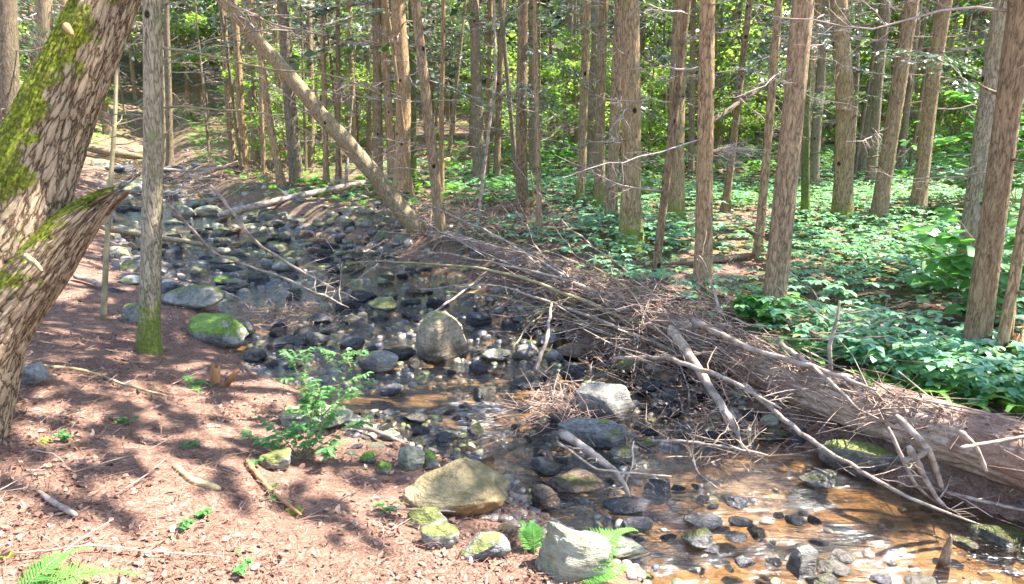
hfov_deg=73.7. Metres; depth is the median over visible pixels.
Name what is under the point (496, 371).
rock
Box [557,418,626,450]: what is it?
boulder
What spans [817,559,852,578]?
boulder
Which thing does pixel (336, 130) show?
leaning tree
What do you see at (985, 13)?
hemlock tree
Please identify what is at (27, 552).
fallen branch
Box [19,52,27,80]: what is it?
leafy tree
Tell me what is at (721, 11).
dead pole
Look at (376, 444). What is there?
rock
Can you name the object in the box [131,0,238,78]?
leafy tree
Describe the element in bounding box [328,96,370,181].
sapling
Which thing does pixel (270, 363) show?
rock
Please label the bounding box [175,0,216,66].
leafy tree
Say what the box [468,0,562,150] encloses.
hemlock tree
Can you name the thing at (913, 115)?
dead pole
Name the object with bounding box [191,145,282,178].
fallen log
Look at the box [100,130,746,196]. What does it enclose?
brush twigs
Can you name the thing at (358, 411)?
rock
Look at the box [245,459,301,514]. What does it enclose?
fallen branch
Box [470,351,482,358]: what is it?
rock
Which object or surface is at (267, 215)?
rock
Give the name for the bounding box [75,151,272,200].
brush twigs
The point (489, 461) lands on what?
rock
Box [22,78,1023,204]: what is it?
fern cover
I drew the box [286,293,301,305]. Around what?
rock
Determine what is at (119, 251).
boulder
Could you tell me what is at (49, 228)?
old tree
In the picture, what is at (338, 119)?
hemlock tree
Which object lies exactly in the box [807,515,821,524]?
rock
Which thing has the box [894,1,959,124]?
hemlock tree
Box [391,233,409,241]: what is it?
rock
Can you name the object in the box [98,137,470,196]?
brush twigs
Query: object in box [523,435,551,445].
rock
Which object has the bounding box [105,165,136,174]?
rock
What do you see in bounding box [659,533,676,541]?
rock
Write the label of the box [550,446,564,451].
rock
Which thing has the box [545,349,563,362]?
boulder
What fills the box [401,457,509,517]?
boulder
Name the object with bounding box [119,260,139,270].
boulder
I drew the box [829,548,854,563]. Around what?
boulder
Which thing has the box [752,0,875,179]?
hemlock tree
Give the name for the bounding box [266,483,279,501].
seedling
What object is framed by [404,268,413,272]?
rock
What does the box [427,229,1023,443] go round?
brush sticks
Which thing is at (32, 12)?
hemlock tree
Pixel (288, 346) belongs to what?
rock
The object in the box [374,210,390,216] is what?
rock
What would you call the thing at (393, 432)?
boulder
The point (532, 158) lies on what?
hemlock tree
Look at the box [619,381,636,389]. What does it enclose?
rock
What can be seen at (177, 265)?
rock
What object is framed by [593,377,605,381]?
rock
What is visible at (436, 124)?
hemlock tree
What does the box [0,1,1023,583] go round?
ground
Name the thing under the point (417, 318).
boulder
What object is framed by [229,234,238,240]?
rock
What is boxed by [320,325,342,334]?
rock
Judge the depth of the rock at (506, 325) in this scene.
6.97 m
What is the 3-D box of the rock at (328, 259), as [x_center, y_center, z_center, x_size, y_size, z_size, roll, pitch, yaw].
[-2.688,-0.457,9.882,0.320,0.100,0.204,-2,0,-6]
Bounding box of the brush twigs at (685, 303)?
[568,259,764,396]
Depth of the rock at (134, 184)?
16.47 m
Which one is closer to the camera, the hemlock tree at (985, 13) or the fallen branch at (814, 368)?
the fallen branch at (814, 368)
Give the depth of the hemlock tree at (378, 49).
14.63 m
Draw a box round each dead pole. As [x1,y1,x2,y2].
[108,64,127,127]
[183,0,215,150]
[219,5,274,174]
[220,12,234,130]
[294,2,334,174]
[325,15,342,177]
[369,0,448,195]
[406,1,423,126]
[407,0,457,191]
[444,7,459,132]
[496,0,517,184]
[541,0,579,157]
[547,2,609,124]
[553,2,563,138]
[648,2,666,159]
[720,1,735,142]
[749,2,763,140]
[775,0,787,144]
[822,1,870,176]
[854,1,893,178]
[882,0,904,138]
[883,0,949,171]
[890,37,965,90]
[896,0,932,156]
[906,0,935,150]
[910,4,930,139]
[914,0,967,152]
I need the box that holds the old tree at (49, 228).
[0,0,141,441]
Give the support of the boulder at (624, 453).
on the stream water
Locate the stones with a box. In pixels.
[95,144,800,583]
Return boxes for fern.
[17,546,142,583]
[182,375,211,393]
[518,520,545,554]
[556,527,650,583]
[762,334,825,354]
[779,340,856,366]
[842,362,932,389]
[890,371,969,401]
[922,381,1015,412]
[984,385,1023,414]
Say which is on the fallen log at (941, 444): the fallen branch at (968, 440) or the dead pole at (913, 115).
the fallen branch at (968, 440)
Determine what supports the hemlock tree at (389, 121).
on the ground at (904, 547)
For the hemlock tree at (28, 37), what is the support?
on the ground at (904, 547)
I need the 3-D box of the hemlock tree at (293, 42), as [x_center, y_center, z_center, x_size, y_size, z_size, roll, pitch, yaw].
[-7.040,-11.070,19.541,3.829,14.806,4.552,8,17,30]
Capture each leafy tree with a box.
[18,22,30,86]
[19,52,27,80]
[23,2,142,36]
[99,84,118,115]
[122,0,241,76]
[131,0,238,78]
[136,0,220,63]
[136,0,300,106]
[170,0,330,45]
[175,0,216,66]
[207,0,381,83]
[216,47,282,153]
[221,5,331,171]
[243,26,306,123]
[293,10,385,139]
[314,0,394,148]
[381,0,528,139]
[408,0,563,93]
[455,0,573,100]
[456,59,516,127]
[483,0,621,156]
[510,10,611,136]
[543,69,580,132]
[551,0,669,60]
[589,0,721,167]
[605,39,668,129]
[605,51,657,155]
[605,74,668,137]
[606,0,870,143]
[608,2,654,83]
[639,0,789,137]
[642,71,667,113]
[645,0,790,62]
[647,5,785,57]
[685,12,756,139]
[713,62,783,160]
[740,0,879,51]
[742,75,782,132]
[750,0,951,133]
[775,72,862,147]
[832,1,966,108]
[848,0,963,113]
[857,68,913,126]
[860,0,988,130]
[881,70,978,153]
[902,1,1022,150]
[918,0,1023,141]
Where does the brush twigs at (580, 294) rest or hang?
on the ground at (904, 547)
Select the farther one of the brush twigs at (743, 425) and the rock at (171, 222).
the rock at (171, 222)
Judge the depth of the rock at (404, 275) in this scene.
8.95 m
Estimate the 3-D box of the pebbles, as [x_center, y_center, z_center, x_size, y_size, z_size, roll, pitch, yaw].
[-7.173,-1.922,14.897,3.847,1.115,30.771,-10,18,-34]
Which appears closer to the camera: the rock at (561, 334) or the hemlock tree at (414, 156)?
the rock at (561, 334)
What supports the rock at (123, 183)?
on the ground at (904, 547)
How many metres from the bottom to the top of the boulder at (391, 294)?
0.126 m
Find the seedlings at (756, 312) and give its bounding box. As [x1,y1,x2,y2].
[728,291,816,322]
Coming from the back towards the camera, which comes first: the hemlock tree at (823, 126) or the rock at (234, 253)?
the hemlock tree at (823, 126)
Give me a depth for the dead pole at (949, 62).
17.91 m
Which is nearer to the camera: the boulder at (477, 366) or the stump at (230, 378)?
the stump at (230, 378)
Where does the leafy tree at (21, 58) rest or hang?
on the ground at (904, 547)
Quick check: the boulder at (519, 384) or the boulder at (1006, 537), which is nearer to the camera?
the boulder at (1006, 537)
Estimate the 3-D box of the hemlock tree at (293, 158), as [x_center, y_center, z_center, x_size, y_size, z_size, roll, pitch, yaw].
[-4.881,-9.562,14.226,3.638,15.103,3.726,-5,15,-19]
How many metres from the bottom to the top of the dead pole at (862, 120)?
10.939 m
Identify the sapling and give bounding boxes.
[74,64,169,319]
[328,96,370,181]
[462,0,527,225]
[648,231,762,328]
[773,270,930,368]
[900,82,1023,208]
[901,192,1023,320]
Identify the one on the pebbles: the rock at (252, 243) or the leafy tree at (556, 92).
the rock at (252, 243)
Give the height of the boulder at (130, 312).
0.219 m
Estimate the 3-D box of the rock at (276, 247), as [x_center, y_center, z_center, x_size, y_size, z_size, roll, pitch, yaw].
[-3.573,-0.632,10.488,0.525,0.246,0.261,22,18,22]
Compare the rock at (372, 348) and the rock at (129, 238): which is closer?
the rock at (372, 348)
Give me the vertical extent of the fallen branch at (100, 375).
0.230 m
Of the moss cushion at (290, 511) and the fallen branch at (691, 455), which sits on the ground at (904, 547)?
the moss cushion at (290, 511)
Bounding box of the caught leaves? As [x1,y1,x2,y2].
[495,242,1023,502]
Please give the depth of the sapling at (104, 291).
6.35 m
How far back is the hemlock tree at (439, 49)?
24.21 m
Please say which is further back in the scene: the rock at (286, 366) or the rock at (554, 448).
the rock at (286, 366)
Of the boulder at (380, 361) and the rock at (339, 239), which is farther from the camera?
the rock at (339, 239)
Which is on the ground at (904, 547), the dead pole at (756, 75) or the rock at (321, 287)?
the dead pole at (756, 75)
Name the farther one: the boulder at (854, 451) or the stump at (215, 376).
the stump at (215, 376)
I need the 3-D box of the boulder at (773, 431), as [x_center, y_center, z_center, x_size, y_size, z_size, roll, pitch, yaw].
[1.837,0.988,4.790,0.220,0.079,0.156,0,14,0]
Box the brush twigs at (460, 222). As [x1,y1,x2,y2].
[240,119,618,285]
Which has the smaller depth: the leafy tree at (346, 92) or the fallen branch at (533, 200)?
the fallen branch at (533, 200)
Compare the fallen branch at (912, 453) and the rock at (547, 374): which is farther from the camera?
the rock at (547, 374)
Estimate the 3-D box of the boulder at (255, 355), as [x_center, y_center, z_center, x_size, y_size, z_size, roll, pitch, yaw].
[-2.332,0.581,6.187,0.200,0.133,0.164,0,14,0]
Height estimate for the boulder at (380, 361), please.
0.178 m
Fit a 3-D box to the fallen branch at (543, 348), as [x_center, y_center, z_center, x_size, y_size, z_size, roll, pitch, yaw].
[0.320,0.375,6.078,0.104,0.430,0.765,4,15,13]
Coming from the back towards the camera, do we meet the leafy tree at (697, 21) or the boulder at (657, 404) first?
the leafy tree at (697, 21)
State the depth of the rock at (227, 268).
9.27 m
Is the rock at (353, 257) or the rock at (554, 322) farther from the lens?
the rock at (353, 257)
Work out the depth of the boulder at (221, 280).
8.59 m
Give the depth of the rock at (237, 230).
11.70 m
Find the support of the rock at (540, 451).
on the stream water
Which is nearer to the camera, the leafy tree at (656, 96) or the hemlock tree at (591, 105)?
the hemlock tree at (591, 105)
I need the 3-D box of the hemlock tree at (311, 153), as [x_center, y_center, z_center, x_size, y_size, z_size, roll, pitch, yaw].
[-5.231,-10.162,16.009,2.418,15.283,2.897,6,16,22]
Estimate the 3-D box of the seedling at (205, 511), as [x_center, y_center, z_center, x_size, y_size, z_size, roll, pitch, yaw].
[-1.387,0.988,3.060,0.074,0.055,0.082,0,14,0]
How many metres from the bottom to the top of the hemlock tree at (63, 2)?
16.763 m
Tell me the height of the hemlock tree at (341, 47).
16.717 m
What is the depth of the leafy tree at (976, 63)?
20.67 m
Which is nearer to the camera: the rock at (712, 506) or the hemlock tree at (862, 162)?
the rock at (712, 506)
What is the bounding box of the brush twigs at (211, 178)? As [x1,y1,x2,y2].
[75,143,423,209]
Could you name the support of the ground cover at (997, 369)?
on the ground at (904, 547)
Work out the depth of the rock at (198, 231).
11.78 m
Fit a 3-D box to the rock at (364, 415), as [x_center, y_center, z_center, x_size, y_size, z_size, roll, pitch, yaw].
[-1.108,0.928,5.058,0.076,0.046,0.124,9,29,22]
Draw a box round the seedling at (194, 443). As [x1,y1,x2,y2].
[179,440,199,447]
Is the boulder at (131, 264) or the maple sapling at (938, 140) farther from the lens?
the maple sapling at (938, 140)
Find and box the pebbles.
[92,149,1023,583]
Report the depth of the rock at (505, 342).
6.58 m
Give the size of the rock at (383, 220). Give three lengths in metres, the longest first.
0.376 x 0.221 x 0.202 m
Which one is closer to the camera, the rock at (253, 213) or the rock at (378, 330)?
the rock at (378, 330)
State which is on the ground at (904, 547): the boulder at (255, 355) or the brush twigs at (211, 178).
the brush twigs at (211, 178)
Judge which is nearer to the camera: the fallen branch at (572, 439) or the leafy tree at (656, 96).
the fallen branch at (572, 439)
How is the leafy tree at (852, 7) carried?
on the ground at (904, 547)
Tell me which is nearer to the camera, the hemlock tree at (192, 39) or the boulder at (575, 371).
the boulder at (575, 371)
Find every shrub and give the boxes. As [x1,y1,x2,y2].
[239,400,373,459]
[276,346,375,417]
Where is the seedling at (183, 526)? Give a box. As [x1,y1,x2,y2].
[177,518,195,530]
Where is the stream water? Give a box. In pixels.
[100,160,1023,583]
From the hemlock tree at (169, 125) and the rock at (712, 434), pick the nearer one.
the rock at (712, 434)
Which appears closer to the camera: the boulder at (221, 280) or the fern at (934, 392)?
the fern at (934, 392)
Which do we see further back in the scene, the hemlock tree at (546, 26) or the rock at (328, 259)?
the hemlock tree at (546, 26)
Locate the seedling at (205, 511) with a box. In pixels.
[194,507,210,517]
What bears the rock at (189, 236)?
on the pebbles
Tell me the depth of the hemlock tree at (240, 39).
32.35 m
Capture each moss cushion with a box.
[0,551,13,558]
[38,437,51,442]
[285,506,303,515]
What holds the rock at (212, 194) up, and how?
on the ground at (904, 547)
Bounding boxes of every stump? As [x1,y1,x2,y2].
[209,361,220,384]
[222,369,240,386]
[1007,305,1023,373]
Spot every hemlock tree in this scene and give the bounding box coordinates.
[0,0,124,125]
[17,0,57,54]
[17,0,61,41]
[17,1,34,49]
[17,1,58,22]
[18,0,59,64]
[18,0,142,132]
[19,4,58,66]
[53,13,135,135]
[55,0,66,13]
[119,7,141,100]
[125,11,204,160]
[128,0,218,166]
[135,0,223,115]
[163,0,242,112]
[163,0,244,120]
[163,0,303,176]
[166,0,325,185]
[169,0,328,173]
[170,0,318,167]
[204,0,274,93]
[206,0,345,155]
[210,0,370,183]
[228,8,327,45]
[236,0,341,177]
[243,0,364,139]
[253,0,458,170]
[258,0,361,141]
[263,0,359,172]
[268,0,372,185]
[295,0,394,184]
[297,0,465,192]
[298,1,363,117]
[314,0,371,128]
[315,6,382,84]
[319,0,455,148]
[324,0,523,234]
[326,0,390,161]
[327,0,395,159]
[331,0,490,181]
[331,5,381,105]
[332,0,382,104]
[365,0,459,181]
[381,0,481,144]
[381,0,485,115]
[388,0,577,184]
[417,0,470,127]
[418,0,456,120]
[421,0,561,176]
[424,0,483,113]
[429,0,505,164]
[432,0,484,122]
[434,0,516,143]
[436,2,480,95]
[444,19,514,155]
[446,0,597,178]
[447,0,542,102]
[450,0,598,237]
[456,0,516,179]
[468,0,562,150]
[482,1,611,100]
[486,0,606,213]
[493,1,555,155]
[502,65,513,135]
[525,0,680,227]
[527,0,613,144]
[528,0,562,84]
[528,0,568,74]
[528,0,608,155]
[530,0,667,212]
[531,0,656,203]
[537,0,556,84]
[543,0,761,301]
[546,1,614,68]
[552,0,670,145]
[556,0,745,285]
[556,1,667,57]
[576,0,714,251]
[585,0,742,226]
[586,0,672,172]
[607,0,698,110]
[609,0,783,177]
[613,8,690,106]
[645,8,759,118]
[654,0,787,158]
[687,4,896,224]
[714,0,922,226]
[719,0,821,212]
[720,0,900,322]
[723,0,762,82]
[723,0,1023,371]
[724,0,791,134]
[727,0,876,191]
[729,0,888,134]
[748,22,834,118]
[750,0,869,259]
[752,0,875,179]
[779,0,967,175]
[781,4,888,150]
[808,0,981,230]
[825,0,963,172]
[825,1,923,157]
[849,0,982,190]
[871,0,1023,220]
[888,2,962,111]
[891,0,991,37]
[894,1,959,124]
[896,0,1023,288]
[916,0,980,146]
[923,66,1023,357]
[940,0,991,130]
[940,0,992,92]
[943,0,983,136]
[943,5,990,92]
[950,4,988,144]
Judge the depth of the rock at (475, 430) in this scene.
4.83 m
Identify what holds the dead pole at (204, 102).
on the ground at (904, 547)
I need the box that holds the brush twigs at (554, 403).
[435,350,645,470]
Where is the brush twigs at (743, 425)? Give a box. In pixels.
[596,356,918,501]
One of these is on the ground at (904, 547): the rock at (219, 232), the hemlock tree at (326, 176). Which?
the hemlock tree at (326, 176)
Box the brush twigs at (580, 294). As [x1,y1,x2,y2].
[478,239,1023,532]
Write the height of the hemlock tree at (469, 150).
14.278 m
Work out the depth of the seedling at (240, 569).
2.71 m
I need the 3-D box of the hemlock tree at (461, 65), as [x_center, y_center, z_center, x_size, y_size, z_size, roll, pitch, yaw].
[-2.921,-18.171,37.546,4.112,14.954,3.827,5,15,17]
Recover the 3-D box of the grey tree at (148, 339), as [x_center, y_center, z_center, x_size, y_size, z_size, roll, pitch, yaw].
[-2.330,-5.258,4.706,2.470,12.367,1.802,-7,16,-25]
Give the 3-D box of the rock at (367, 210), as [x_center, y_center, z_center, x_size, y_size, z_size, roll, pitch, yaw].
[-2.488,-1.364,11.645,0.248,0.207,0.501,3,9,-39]
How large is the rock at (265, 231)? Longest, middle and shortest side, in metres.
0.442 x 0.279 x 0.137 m
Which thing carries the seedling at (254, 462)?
on the ground at (904, 547)
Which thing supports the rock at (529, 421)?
on the stream water
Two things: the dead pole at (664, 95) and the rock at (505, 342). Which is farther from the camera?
the dead pole at (664, 95)
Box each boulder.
[20,362,48,385]
[110,246,132,257]
[117,275,139,283]
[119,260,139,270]
[121,303,138,322]
[161,285,225,308]
[171,203,197,219]
[188,313,248,347]
[194,205,223,217]
[209,255,239,263]
[214,248,230,254]
[214,276,229,284]
[226,278,249,289]
[242,321,255,336]
[243,348,266,362]
[258,448,290,469]
[260,258,274,269]
[261,220,286,227]
[266,336,306,347]
[271,256,298,272]
[279,403,352,430]
[306,331,327,345]
[307,313,331,322]
[339,337,364,348]
[358,350,397,372]
[367,297,397,311]
[379,383,403,396]
[381,291,397,298]
[383,428,399,439]
[397,446,424,470]
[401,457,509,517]
[403,411,428,421]
[405,506,447,527]
[411,434,437,445]
[412,314,423,321]
[412,426,429,436]
[416,310,468,366]
[420,520,459,548]
[423,449,439,469]
[434,431,457,442]
[459,532,510,560]
[465,312,492,326]
[468,360,487,372]
[481,348,510,361]
[510,377,542,390]
[512,342,542,360]
[530,456,560,476]
[530,484,559,511]
[535,521,612,583]
[537,334,556,345]
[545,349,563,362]
[549,467,604,492]
[556,343,607,360]
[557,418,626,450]
[559,364,585,378]
[571,383,635,423]
[603,497,650,514]
[608,535,647,557]
[609,446,634,465]
[613,359,649,373]
[622,516,652,532]
[634,438,657,447]
[640,379,662,391]
[642,476,671,504]
[652,398,677,408]
[661,387,680,397]
[676,370,693,384]
[681,527,712,549]
[683,513,722,529]
[702,544,718,553]
[724,495,748,508]
[725,531,747,541]
[728,516,752,526]
[735,556,755,567]
[743,410,761,421]
[760,414,779,426]
[760,427,790,440]
[784,514,802,525]
[786,545,818,580]
[790,426,806,445]
[797,467,836,487]
[805,572,839,583]
[817,439,900,479]
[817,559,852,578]
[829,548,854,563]
[869,573,891,583]
[903,573,936,583]
[932,534,951,582]
[947,535,978,550]
[966,522,1023,557]
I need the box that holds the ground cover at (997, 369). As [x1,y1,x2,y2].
[333,122,1023,402]
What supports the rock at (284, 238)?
on the ground at (904, 547)
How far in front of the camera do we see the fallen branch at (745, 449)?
4.40 m
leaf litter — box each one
[374,138,1022,443]
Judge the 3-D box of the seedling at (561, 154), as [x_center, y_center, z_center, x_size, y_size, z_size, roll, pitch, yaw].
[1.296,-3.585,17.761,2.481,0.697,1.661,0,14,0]
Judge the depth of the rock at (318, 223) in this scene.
11.93 m
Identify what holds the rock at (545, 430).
on the stream water
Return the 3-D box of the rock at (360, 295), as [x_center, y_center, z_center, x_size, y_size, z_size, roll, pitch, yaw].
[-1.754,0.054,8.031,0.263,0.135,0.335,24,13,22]
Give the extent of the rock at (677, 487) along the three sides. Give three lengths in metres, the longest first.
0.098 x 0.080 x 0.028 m
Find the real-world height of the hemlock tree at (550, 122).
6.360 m
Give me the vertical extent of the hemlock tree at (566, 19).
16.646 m
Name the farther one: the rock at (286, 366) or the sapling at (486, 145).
the sapling at (486, 145)
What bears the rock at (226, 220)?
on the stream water
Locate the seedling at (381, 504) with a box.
[373,501,403,514]
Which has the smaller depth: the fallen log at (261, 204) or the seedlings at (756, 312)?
the seedlings at (756, 312)
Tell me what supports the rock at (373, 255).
on the ground at (904, 547)
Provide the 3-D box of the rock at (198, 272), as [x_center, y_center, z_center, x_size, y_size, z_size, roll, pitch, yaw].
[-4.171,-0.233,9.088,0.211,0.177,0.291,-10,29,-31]
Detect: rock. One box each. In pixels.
[90,159,117,168]
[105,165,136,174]
[108,288,125,292]
[113,218,121,224]
[115,205,140,213]
[116,273,139,278]
[118,182,129,188]
[119,201,132,204]
[119,242,137,250]
[121,177,141,200]
[122,236,135,241]
[126,173,139,179]
[161,281,181,293]
[162,243,170,248]
[163,188,189,202]
[163,220,183,227]
[163,246,183,262]
[164,165,185,173]
[166,234,181,237]
[172,262,185,269]
[173,243,203,249]
[182,234,202,240]
[184,197,216,208]
[189,229,201,233]
[190,162,202,167]
[190,266,207,281]
[193,175,209,183]
[194,255,213,264]
[198,192,215,198]
[199,230,212,239]
[210,228,225,242]
[210,264,219,271]
[213,226,235,230]
[213,237,229,243]
[213,242,227,247]
[215,217,229,224]
[218,265,242,273]
[221,286,235,293]
[225,227,247,235]
[226,250,250,261]
[227,244,241,249]
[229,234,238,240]
[242,237,267,251]
[244,223,260,233]
[245,216,254,219]
[246,273,268,286]
[248,209,259,215]
[248,229,271,239]
[254,234,276,241]
[256,226,270,231]
[258,208,275,220]
[264,359,277,369]
[266,241,288,257]
[268,327,293,337]
[271,233,283,237]
[271,323,287,328]
[272,307,291,320]
[276,212,287,216]
[277,235,290,243]
[279,250,295,258]
[279,344,294,358]
[282,362,302,370]
[285,214,295,219]
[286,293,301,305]
[287,274,298,280]
[287,288,302,294]
[291,325,318,339]
[294,230,313,239]
[295,218,304,222]
[305,242,319,247]
[305,247,320,254]
[307,239,325,242]
[311,221,322,226]
[315,283,326,291]
[316,250,334,258]
[317,257,334,263]
[320,243,340,249]
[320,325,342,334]
[324,218,335,225]
[325,266,340,274]
[326,339,338,349]
[329,278,341,287]
[331,299,359,315]
[332,251,349,257]
[334,237,343,242]
[336,285,349,291]
[340,218,353,227]
[341,207,356,215]
[341,246,350,250]
[341,254,359,265]
[341,315,367,329]
[342,265,364,273]
[344,259,356,266]
[345,450,357,455]
[348,289,376,304]
[349,271,359,275]
[350,443,362,448]
[352,249,364,257]
[354,217,373,226]
[354,409,364,414]
[355,237,369,246]
[358,205,375,214]
[359,412,368,417]
[360,451,375,462]
[362,434,373,440]
[363,345,377,353]
[366,441,385,447]
[367,252,382,257]
[368,309,389,324]
[371,326,385,336]
[371,450,380,456]
[373,229,390,241]
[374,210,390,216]
[374,411,379,417]
[377,217,395,226]
[377,282,392,287]
[377,460,391,473]
[379,422,392,430]
[380,274,394,280]
[381,249,404,258]
[386,416,395,421]
[390,346,418,361]
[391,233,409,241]
[396,273,408,278]
[399,297,420,306]
[401,313,411,321]
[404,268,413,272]
[405,289,424,298]
[407,357,421,369]
[410,269,421,275]
[422,290,432,294]
[426,298,449,309]
[428,236,448,246]
[440,282,451,288]
[443,409,455,415]
[447,369,455,374]
[451,415,460,420]
[459,402,470,410]
[459,445,475,452]
[464,414,483,421]
[467,422,484,440]
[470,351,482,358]
[472,305,491,311]
[472,386,495,406]
[477,456,498,470]
[490,368,508,378]
[496,335,507,340]
[496,522,517,535]
[499,393,510,400]
[500,320,523,334]
[500,339,511,345]
[511,423,519,429]
[517,405,530,412]
[519,332,535,339]
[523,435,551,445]
[526,415,538,423]
[527,326,538,331]
[532,447,552,459]
[535,426,552,434]
[538,323,546,331]
[538,371,552,381]
[543,394,558,400]
[547,410,569,430]
[550,319,562,326]
[550,383,561,392]
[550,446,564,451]
[554,331,567,336]
[554,457,567,466]
[565,387,576,394]
[593,363,610,368]
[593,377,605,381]
[604,477,614,484]
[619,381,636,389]
[632,418,642,429]
[635,389,649,397]
[638,401,652,410]
[639,427,658,436]
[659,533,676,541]
[660,407,681,419]
[669,359,686,371]
[671,484,685,490]
[674,429,696,444]
[688,404,700,411]
[691,483,698,489]
[693,393,710,400]
[694,495,709,504]
[702,430,727,443]
[707,503,718,509]
[724,564,733,572]
[725,431,742,438]
[735,419,746,429]
[747,524,765,541]
[765,557,781,567]
[773,512,783,518]
[776,547,786,558]
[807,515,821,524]
[807,538,828,546]
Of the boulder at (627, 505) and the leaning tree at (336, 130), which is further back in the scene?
the leaning tree at (336, 130)
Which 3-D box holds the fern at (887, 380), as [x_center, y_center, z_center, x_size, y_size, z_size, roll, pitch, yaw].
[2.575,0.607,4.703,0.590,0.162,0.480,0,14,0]
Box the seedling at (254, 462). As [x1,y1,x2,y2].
[246,458,263,465]
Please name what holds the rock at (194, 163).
on the ground at (904, 547)
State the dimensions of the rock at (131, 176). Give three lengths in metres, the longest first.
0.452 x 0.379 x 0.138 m
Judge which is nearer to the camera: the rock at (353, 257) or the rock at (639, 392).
the rock at (639, 392)
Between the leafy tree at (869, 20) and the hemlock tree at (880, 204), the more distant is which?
the leafy tree at (869, 20)
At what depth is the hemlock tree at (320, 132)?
25.09 m
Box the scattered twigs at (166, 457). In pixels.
[0,282,621,583]
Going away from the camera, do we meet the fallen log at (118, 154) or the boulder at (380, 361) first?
the boulder at (380, 361)
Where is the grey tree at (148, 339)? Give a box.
[90,0,382,355]
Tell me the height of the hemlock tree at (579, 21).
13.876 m
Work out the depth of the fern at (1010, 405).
4.32 m
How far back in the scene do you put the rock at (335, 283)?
8.63 m
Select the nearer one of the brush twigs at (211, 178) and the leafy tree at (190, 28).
the brush twigs at (211, 178)
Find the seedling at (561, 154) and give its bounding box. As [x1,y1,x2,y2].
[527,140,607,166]
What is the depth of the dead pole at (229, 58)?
28.19 m
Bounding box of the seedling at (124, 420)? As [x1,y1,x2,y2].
[111,412,139,423]
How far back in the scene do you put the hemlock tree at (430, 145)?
9.44 m
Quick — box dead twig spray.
[713,138,771,173]
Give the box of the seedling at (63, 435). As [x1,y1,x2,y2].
[51,429,71,441]
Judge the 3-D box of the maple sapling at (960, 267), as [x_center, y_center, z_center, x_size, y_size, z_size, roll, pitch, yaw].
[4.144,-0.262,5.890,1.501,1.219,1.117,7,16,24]
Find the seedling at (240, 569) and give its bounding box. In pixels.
[233,549,251,575]
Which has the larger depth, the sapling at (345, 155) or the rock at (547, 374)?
the sapling at (345, 155)
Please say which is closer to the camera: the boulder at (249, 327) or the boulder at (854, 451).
the boulder at (854, 451)
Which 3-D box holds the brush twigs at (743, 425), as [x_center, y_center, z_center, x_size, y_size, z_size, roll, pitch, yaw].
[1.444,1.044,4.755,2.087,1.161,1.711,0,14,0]
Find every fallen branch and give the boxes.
[17,544,222,556]
[37,490,77,516]
[44,364,167,396]
[73,274,101,286]
[168,202,350,307]
[172,463,221,490]
[210,185,383,300]
[213,286,252,312]
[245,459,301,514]
[348,424,400,441]
[387,507,455,511]
[419,274,486,323]
[531,172,535,204]
[533,300,552,370]
[552,429,664,496]
[556,441,671,476]
[612,342,717,363]
[653,397,767,455]
[665,343,809,410]
[667,325,741,441]
[680,416,721,491]
[690,318,876,390]
[742,383,978,523]
[773,337,857,409]
[873,445,979,519]
[887,427,943,507]
[894,414,944,491]
[903,448,929,464]
[947,491,1023,510]
[958,430,987,473]
[959,435,1023,448]
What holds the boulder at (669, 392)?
on the stream water
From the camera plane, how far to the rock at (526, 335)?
6.75 m
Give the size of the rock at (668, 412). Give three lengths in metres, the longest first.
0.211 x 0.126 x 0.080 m
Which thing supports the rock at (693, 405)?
on the pebbles
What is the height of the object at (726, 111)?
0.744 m
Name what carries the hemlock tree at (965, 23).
on the ground at (904, 547)
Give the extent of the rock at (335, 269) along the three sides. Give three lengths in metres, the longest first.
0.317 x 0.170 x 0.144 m
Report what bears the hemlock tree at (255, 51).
on the ground at (904, 547)
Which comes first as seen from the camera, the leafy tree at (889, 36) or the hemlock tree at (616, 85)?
the hemlock tree at (616, 85)
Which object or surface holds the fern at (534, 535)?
on the ground at (904, 547)
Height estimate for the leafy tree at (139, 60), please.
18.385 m
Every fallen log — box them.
[87,146,142,159]
[100,225,210,246]
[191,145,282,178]
[217,170,421,217]
[344,160,1023,491]
[417,155,512,169]
[580,253,754,269]
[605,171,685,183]
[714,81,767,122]
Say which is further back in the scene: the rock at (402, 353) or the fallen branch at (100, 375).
the rock at (402, 353)
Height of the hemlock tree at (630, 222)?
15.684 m
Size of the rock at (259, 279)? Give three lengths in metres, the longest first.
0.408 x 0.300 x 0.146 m
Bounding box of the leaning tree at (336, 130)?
[216,0,427,236]
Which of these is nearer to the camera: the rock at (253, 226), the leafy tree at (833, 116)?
the rock at (253, 226)
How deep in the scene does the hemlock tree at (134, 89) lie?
37.69 m
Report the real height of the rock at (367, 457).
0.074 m
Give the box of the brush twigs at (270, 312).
[210,283,353,336]
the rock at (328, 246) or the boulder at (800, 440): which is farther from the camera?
the rock at (328, 246)
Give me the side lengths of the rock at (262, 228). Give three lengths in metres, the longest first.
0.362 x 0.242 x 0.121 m
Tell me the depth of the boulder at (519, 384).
5.56 m
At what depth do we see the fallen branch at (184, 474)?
3.31 m
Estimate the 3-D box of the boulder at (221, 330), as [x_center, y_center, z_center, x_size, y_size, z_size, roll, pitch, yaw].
[-2.781,0.363,6.423,0.514,0.302,0.504,0,14,0]
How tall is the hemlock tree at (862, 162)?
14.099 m
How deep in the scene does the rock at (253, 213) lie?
13.32 m
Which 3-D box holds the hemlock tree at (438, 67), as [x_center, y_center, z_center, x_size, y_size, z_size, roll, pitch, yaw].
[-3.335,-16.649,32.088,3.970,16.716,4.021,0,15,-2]
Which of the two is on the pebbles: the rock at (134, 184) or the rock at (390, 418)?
the rock at (390, 418)
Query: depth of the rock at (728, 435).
4.77 m
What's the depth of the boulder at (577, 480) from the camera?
4.16 m
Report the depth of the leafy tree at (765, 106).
26.97 m

